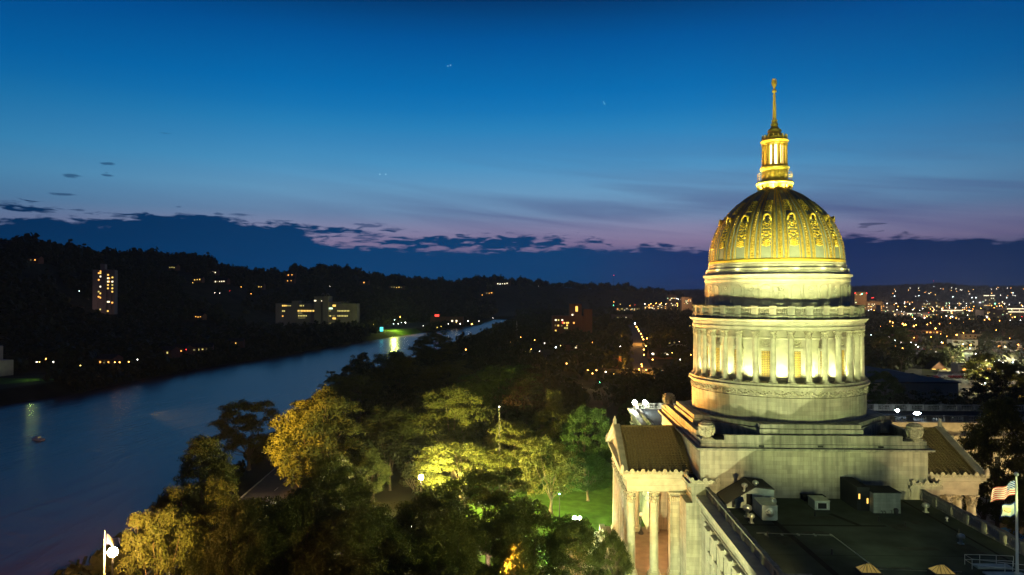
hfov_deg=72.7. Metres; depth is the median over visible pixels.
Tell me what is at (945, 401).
leafy tree
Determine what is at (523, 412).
leafy tree
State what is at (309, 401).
leafy tree
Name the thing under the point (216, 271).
house
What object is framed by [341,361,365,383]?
leafy tree
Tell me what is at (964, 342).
town building
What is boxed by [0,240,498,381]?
woods
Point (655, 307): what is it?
city building
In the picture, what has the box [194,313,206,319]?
house
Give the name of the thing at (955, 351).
leafy tree
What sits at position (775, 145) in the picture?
lantern window
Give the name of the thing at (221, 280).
house
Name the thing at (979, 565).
roof gangway
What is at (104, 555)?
flagpole
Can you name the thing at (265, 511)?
leafy tree
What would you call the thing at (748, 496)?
shed door
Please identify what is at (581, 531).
leafy tree
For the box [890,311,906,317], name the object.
city building
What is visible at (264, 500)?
leafy tree
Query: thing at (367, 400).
leafy tree
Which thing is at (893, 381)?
leafy tree
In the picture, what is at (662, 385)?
leafy tree
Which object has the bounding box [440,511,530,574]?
leafy tree
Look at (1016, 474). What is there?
flagpole
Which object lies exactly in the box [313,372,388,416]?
leafy tree
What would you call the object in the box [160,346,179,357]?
house
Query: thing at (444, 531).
leafy tree
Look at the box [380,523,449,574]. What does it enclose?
leafy tree
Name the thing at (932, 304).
city building
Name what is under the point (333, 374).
leafy tree
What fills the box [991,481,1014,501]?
flag
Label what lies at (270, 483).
road
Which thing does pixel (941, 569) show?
pyramid skylight
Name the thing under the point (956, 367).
town building
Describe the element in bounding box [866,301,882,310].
city building
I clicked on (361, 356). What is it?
leafy tree
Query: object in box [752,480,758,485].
roof ventilator
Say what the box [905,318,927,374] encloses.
road
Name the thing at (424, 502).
leafy tree
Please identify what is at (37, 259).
house
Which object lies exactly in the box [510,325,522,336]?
leafy tree
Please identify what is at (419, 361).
leafy tree
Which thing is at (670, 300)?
city building
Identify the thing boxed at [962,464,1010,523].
leafy tree
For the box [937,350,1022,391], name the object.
pavement
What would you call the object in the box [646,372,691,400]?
leafy tree
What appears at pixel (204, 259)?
woods
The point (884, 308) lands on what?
city building
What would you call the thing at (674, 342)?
town building
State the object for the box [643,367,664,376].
leafy tree
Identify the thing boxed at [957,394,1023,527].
leafy tree
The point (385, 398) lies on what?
leafy tree
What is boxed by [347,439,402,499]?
leafy tree
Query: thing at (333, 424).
leafy tree
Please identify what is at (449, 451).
leafy tree
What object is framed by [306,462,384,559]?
leafy tree
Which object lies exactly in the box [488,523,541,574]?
leafy tree
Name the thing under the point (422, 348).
leafy tree
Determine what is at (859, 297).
city building
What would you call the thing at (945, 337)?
leafy tree
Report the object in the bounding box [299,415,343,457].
leafy tree
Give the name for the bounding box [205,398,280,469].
leafy tree
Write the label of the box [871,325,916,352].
leafy tree
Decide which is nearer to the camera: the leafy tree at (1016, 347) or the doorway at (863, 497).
the doorway at (863, 497)
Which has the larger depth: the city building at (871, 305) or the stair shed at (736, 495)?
the city building at (871, 305)
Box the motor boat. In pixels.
[32,436,44,440]
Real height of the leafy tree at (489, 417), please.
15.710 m
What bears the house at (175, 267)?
on the ground at (508, 299)
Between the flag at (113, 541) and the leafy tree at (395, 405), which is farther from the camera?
the leafy tree at (395, 405)
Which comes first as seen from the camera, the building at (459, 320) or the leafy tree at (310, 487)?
the leafy tree at (310, 487)
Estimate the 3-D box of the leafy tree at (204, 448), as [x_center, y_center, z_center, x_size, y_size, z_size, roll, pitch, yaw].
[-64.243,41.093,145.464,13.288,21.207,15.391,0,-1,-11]
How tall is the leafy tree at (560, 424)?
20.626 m
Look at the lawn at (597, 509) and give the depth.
174.96 m
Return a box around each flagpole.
[104,530,105,574]
[1014,472,1020,573]
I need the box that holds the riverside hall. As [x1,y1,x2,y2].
[0,346,13,375]
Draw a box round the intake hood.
[807,495,829,509]
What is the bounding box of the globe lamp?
[638,512,643,534]
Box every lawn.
[0,378,53,384]
[377,328,421,336]
[469,447,644,564]
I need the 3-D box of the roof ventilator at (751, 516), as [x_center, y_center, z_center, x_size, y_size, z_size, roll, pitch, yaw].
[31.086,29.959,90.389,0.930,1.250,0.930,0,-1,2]
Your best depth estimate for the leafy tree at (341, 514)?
108.38 m
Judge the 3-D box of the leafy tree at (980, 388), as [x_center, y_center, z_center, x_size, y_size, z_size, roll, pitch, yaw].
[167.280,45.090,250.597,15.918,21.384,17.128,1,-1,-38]
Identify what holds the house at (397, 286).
on the ground at (508, 299)
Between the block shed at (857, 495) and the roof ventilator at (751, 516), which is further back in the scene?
the block shed at (857, 495)
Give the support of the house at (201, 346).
on the ground at (508, 299)
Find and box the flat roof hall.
[865,366,961,409]
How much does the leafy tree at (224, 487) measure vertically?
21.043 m
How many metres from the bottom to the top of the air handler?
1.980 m
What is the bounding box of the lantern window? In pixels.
[770,144,780,163]
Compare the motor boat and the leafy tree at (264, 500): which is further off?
the motor boat
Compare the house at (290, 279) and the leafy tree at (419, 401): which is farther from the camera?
the house at (290, 279)
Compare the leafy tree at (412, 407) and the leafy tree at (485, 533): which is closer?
the leafy tree at (485, 533)
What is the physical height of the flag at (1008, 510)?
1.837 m
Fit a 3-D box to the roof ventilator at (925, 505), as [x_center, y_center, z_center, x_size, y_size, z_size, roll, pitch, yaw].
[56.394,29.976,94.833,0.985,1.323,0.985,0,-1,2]
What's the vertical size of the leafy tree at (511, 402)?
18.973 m
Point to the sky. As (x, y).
(267, 134)
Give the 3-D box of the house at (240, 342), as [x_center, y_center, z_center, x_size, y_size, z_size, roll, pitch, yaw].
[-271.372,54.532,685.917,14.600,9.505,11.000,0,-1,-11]
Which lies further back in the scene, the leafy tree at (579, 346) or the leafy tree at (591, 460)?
the leafy tree at (579, 346)
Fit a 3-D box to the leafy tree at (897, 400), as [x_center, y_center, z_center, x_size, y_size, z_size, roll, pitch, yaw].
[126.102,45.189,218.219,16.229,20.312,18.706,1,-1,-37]
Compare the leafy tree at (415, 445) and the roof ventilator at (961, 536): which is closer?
the roof ventilator at (961, 536)
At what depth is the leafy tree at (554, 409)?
199.67 m
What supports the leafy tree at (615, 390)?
on the ground at (508, 299)
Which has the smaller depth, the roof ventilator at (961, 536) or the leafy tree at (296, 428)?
the roof ventilator at (961, 536)
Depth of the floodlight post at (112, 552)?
81.11 m
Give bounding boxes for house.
[27,256,43,263]
[95,354,123,366]
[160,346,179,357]
[168,264,179,270]
[173,344,192,355]
[188,343,213,354]
[192,276,204,282]
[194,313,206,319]
[208,269,219,274]
[213,278,229,283]
[228,338,245,347]
[255,283,265,289]
[285,271,296,277]
[285,277,295,282]
[359,279,369,284]
[388,284,404,289]
[484,290,493,294]
[495,280,510,285]
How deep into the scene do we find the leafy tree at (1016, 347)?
562.01 m
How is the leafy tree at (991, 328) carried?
on the ground at (508, 299)
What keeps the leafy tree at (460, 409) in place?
on the ground at (508, 299)
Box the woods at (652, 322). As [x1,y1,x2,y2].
[388,283,1023,406]
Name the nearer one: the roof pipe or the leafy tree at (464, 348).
the roof pipe
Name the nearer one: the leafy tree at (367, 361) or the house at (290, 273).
the leafy tree at (367, 361)
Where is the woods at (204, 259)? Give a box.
[0,232,683,296]
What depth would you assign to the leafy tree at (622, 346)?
531.33 m
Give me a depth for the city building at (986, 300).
2999.59 m
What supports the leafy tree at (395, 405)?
on the ground at (508, 299)
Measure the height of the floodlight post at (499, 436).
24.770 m
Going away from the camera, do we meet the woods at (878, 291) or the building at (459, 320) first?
the building at (459, 320)
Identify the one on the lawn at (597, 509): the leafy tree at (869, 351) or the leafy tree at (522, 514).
the leafy tree at (522, 514)
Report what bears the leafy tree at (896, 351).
on the ground at (508, 299)
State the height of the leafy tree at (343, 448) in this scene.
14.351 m
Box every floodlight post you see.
[107,547,117,574]
[499,406,499,489]
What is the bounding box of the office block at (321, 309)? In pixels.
[276,293,359,325]
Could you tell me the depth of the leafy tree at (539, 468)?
157.91 m
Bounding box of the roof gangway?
[964,554,1023,574]
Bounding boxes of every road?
[147,326,546,574]
[628,325,651,370]
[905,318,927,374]
[998,350,1018,385]
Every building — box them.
[430,314,463,324]
[556,78,1023,574]
[563,344,581,349]
[612,314,632,319]
[613,355,621,367]
[614,307,639,311]
[642,305,667,309]
[646,348,676,358]
[656,338,687,345]
[666,294,675,308]
[681,296,691,310]
[852,291,866,310]
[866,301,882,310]
[876,304,894,313]
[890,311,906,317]
[891,334,917,340]
[907,327,942,332]
[912,312,938,317]
[913,301,948,309]
[923,360,948,369]
[933,309,963,314]
[947,317,976,320]
[947,339,977,349]
[951,362,991,372]
[958,333,981,338]
[975,308,1007,319]
[978,294,995,306]
[990,340,1011,349]
[998,307,1023,314]
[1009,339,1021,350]
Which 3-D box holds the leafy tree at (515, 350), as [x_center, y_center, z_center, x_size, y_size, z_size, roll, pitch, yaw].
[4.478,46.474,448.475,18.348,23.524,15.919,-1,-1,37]
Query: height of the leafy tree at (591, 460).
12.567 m
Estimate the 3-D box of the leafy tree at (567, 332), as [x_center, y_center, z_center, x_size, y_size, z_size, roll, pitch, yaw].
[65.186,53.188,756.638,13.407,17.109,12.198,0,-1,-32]
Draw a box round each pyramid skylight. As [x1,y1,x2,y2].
[855,563,882,574]
[927,564,956,574]
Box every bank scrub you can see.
[53,316,482,390]
[53,322,508,574]
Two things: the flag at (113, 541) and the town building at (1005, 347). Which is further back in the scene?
the town building at (1005, 347)
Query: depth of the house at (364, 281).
1980.89 m
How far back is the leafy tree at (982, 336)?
668.95 m
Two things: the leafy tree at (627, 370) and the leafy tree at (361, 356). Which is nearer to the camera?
the leafy tree at (627, 370)
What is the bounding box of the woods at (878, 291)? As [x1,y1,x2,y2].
[668,282,1023,302]
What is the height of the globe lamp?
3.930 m
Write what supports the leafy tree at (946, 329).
on the ground at (508, 299)
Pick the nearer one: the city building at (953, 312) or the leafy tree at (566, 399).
the leafy tree at (566, 399)
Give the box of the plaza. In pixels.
[988,521,1023,539]
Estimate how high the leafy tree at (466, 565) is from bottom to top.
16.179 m
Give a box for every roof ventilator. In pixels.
[741,483,747,491]
[742,504,751,517]
[748,513,754,523]
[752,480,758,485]
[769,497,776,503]
[922,502,929,512]
[956,533,964,544]
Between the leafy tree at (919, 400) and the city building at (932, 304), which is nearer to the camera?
the leafy tree at (919, 400)
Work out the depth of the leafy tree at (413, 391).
286.36 m
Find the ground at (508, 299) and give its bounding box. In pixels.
[0,255,1023,574]
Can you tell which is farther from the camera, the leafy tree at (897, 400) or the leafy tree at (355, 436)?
the leafy tree at (897, 400)
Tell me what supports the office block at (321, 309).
on the ground at (508, 299)
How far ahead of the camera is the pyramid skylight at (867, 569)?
72.49 m
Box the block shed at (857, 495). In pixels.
[840,477,900,514]
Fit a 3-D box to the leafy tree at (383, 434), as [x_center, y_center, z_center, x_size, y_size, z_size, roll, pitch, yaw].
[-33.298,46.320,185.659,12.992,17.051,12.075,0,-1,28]
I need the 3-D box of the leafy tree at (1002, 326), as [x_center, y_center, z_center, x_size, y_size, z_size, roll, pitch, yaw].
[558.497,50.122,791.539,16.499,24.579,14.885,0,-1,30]
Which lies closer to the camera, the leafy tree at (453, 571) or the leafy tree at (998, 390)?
the leafy tree at (453, 571)
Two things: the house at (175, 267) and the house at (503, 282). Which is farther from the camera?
the house at (503, 282)
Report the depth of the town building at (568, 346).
665.96 m
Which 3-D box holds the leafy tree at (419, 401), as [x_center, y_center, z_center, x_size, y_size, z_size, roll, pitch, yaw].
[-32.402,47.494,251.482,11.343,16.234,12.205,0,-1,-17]
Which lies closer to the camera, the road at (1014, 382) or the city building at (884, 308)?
the road at (1014, 382)
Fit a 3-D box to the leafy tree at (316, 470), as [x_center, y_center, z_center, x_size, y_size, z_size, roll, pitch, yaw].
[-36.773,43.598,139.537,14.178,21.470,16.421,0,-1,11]
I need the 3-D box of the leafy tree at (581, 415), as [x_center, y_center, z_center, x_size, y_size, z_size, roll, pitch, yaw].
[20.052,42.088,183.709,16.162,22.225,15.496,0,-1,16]
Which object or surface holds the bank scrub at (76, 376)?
on the ground at (508, 299)
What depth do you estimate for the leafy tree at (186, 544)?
98.18 m
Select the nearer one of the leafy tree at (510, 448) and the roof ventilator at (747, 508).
the roof ventilator at (747, 508)
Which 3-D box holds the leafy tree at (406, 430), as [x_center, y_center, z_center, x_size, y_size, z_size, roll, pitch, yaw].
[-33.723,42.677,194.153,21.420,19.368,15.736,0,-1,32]
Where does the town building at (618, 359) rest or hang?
on the ground at (508, 299)
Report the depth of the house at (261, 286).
1442.54 m
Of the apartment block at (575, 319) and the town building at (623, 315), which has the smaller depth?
the apartment block at (575, 319)
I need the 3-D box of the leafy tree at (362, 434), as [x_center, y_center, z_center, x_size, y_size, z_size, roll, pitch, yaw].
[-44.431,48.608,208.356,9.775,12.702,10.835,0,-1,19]
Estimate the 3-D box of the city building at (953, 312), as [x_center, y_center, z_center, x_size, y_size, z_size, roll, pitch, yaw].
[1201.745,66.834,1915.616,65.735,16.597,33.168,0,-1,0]
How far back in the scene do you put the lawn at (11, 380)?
425.62 m
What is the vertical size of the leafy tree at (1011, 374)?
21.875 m
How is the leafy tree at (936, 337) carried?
on the ground at (508, 299)
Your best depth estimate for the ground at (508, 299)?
962.27 m
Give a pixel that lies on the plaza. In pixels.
(1005, 525)
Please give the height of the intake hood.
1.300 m
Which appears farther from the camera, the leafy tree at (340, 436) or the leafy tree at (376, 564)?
the leafy tree at (340, 436)
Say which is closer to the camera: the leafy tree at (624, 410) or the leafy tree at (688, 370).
the leafy tree at (624, 410)
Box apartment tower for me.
[92,264,117,313]
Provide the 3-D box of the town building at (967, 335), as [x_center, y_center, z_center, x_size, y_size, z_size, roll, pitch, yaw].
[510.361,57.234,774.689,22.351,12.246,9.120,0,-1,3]
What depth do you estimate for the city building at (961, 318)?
1399.33 m
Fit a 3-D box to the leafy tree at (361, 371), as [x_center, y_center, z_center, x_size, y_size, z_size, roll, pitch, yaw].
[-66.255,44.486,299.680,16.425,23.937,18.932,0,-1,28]
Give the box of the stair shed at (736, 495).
[716,477,774,507]
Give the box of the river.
[0,319,506,574]
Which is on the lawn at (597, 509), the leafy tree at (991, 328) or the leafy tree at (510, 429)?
the leafy tree at (510, 429)
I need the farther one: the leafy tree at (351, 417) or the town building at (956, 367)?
the town building at (956, 367)
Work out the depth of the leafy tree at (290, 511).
105.16 m
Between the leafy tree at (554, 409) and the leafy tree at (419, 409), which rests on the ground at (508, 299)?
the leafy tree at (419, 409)
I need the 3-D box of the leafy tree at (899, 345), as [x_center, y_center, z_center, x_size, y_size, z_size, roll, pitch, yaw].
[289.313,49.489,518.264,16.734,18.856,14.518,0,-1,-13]
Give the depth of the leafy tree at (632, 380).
287.78 m
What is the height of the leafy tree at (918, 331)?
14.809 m
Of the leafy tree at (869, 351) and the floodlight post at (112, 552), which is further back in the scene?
the leafy tree at (869, 351)
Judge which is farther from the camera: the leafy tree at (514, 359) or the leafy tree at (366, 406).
the leafy tree at (514, 359)
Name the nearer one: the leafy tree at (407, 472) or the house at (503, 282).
the leafy tree at (407, 472)
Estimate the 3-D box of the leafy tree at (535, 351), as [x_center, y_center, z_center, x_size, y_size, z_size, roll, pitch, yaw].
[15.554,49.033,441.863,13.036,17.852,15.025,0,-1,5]
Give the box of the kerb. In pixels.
[144,441,307,574]
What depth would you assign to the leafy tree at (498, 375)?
249.88 m
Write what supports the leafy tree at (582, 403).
on the ground at (508, 299)
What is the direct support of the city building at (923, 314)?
on the ground at (508, 299)
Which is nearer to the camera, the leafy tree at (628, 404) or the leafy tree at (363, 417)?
the leafy tree at (363, 417)
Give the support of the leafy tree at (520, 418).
on the lawn at (597, 509)
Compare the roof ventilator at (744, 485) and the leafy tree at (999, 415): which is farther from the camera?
the leafy tree at (999, 415)
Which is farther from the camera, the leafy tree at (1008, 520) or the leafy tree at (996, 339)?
the leafy tree at (996, 339)
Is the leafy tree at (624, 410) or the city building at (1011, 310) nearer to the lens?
the leafy tree at (624, 410)
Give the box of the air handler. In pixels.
[753,497,777,520]
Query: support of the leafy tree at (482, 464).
on the lawn at (597, 509)
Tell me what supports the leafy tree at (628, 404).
on the ground at (508, 299)
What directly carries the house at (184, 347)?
on the ground at (508, 299)
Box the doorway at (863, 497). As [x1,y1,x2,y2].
[861,496,864,509]
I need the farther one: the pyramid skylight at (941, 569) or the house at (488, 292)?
the house at (488, 292)
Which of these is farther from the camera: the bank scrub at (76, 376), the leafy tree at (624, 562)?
the bank scrub at (76, 376)
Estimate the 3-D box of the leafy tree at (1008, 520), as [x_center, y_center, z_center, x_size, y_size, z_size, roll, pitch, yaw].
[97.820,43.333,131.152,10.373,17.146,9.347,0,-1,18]
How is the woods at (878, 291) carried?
on the ground at (508, 299)
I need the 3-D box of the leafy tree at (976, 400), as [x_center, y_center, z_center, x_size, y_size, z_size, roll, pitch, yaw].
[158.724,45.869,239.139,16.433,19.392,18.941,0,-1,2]
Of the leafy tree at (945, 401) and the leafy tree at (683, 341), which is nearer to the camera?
the leafy tree at (945, 401)
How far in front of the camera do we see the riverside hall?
454.06 m
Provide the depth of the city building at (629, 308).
2299.29 m
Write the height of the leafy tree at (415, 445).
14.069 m
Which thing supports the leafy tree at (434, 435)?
on the ground at (508, 299)
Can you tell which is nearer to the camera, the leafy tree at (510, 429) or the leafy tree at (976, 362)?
the leafy tree at (510, 429)
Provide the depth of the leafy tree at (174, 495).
112.24 m
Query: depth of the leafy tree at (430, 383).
287.20 m
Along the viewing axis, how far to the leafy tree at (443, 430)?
208.58 m
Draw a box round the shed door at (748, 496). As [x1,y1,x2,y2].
[732,494,751,507]
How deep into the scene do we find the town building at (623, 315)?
1499.68 m
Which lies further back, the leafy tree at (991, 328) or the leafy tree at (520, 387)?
the leafy tree at (991, 328)
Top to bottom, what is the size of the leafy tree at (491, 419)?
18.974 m
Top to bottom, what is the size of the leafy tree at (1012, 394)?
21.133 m
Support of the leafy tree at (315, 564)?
on the ground at (508, 299)
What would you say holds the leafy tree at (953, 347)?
on the ground at (508, 299)
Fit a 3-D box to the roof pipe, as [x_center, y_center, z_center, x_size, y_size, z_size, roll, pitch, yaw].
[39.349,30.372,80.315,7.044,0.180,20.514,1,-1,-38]
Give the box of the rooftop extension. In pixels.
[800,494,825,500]
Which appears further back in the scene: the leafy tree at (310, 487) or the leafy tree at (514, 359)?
the leafy tree at (514, 359)
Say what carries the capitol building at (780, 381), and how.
on the ground at (508, 299)
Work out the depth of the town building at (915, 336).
797.14 m
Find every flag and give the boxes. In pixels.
[106,533,119,546]
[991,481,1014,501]
[999,502,1015,519]
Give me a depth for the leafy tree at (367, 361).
393.28 m
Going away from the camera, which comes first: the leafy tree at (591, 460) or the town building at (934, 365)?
the leafy tree at (591, 460)
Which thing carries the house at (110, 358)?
on the ground at (508, 299)
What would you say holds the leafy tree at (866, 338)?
on the ground at (508, 299)
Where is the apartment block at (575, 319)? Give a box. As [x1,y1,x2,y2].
[552,304,591,334]
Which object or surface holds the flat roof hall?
on the ground at (508, 299)
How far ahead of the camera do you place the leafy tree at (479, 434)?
207.04 m
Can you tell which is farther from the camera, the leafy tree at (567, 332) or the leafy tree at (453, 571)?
the leafy tree at (567, 332)
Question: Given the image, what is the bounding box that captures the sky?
[0,0,1023,290]
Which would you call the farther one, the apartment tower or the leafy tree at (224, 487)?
the apartment tower
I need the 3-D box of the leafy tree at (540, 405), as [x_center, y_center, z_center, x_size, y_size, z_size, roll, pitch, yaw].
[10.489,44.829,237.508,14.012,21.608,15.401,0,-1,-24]
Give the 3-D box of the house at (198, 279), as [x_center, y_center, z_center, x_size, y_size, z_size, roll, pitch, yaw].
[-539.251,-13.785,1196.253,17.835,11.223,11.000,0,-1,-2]
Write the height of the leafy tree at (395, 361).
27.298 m
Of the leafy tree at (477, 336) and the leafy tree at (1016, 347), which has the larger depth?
the leafy tree at (477, 336)
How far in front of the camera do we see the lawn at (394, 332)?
1049.14 m
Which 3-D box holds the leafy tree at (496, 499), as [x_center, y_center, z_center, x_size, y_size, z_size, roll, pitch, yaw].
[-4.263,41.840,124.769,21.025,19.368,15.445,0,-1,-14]
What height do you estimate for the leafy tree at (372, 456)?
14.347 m
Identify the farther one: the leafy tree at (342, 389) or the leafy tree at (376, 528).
the leafy tree at (342, 389)
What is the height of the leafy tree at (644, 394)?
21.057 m
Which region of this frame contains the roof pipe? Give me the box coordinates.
[761,533,961,572]
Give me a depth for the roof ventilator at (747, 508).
92.49 m
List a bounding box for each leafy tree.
[114,503,202,574]
[140,483,208,574]
[171,434,237,522]
[184,475,244,571]
[195,494,276,574]
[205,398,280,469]
[205,494,289,544]
[208,496,316,574]
[250,488,334,574]
[261,384,367,487]
[282,476,346,510]
[285,549,348,574]
[292,394,328,419]
[295,452,363,503]
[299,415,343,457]
[304,505,377,570]
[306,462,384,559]
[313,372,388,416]
[321,411,349,439]
[325,371,350,392]
[329,414,358,438]
[330,499,414,574]
[333,430,371,471]
[337,434,372,472]
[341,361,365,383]
[341,364,373,402]
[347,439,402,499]
[348,352,374,371]
[349,401,379,427]
[349,430,377,443]
[349,537,424,574]
[353,447,391,500]
[355,356,374,369]
[356,414,391,442]
[357,398,379,422]
[363,404,424,474]
[364,428,408,490]
[366,351,428,394]
[374,389,402,413]
[375,484,463,544]
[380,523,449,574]
[384,403,405,417]
[392,400,420,420]
[395,440,441,491]
[397,400,422,412]
[398,461,434,495]
[406,359,481,399]
[406,411,446,477]
[407,386,427,409]
[407,439,515,497]
[408,330,456,363]
[409,355,424,370]
[410,397,434,412]
[411,385,498,479]
[412,506,492,574]
[418,412,451,450]
[425,564,468,574]
[433,464,540,565]
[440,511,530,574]
[440,554,490,574]
[446,419,488,442]
[452,363,544,419]
[455,443,489,487]
[460,341,469,353]
[460,404,501,460]
[468,404,502,446]
[472,331,485,343]
[480,420,537,490]
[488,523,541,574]
[494,496,572,574]
[496,352,518,373]
[496,412,533,457]
[497,394,533,426]
[500,436,524,467]
[505,380,530,404]
[506,404,535,438]
[508,342,532,363]
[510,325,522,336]
[515,435,587,512]
[518,387,560,436]
[528,350,546,366]
[528,390,574,461]
[538,388,578,432]
[542,513,607,574]
[553,409,605,479]
[559,406,611,488]
[566,329,576,339]
[566,451,612,500]
[567,398,589,436]
[570,339,584,351]
[589,372,625,415]
[592,529,634,574]
[614,341,629,354]
[616,367,644,388]
[616,399,632,424]
[617,390,662,424]
[619,372,648,404]
[635,385,665,407]
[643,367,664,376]
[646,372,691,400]
[654,381,678,398]
[678,332,693,349]
[681,367,692,380]
[864,332,872,346]
[864,345,871,357]
[867,370,905,408]
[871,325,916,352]
[885,397,936,408]
[888,390,933,408]
[889,342,906,353]
[890,345,914,371]
[912,329,922,335]
[926,388,970,409]
[931,334,943,347]
[938,328,953,338]
[941,340,965,361]
[942,334,951,342]
[944,346,963,357]
[949,384,997,406]
[954,394,991,409]
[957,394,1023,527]
[960,352,1003,393]
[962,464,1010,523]
[969,370,1016,399]
[977,332,991,344]
[981,336,1006,354]
[984,360,1023,398]
[987,327,998,337]
[987,332,997,337]
[995,321,1009,335]
[1000,475,1023,538]
[1004,385,1023,409]
[1010,341,1023,351]
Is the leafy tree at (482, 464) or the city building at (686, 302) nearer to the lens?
the leafy tree at (482, 464)
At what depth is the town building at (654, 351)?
574.44 m
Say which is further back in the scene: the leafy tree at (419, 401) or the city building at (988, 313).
the city building at (988, 313)
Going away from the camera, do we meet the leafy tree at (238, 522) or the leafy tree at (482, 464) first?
the leafy tree at (238, 522)
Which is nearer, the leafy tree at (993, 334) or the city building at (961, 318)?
the leafy tree at (993, 334)
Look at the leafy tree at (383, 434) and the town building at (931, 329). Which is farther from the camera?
the town building at (931, 329)

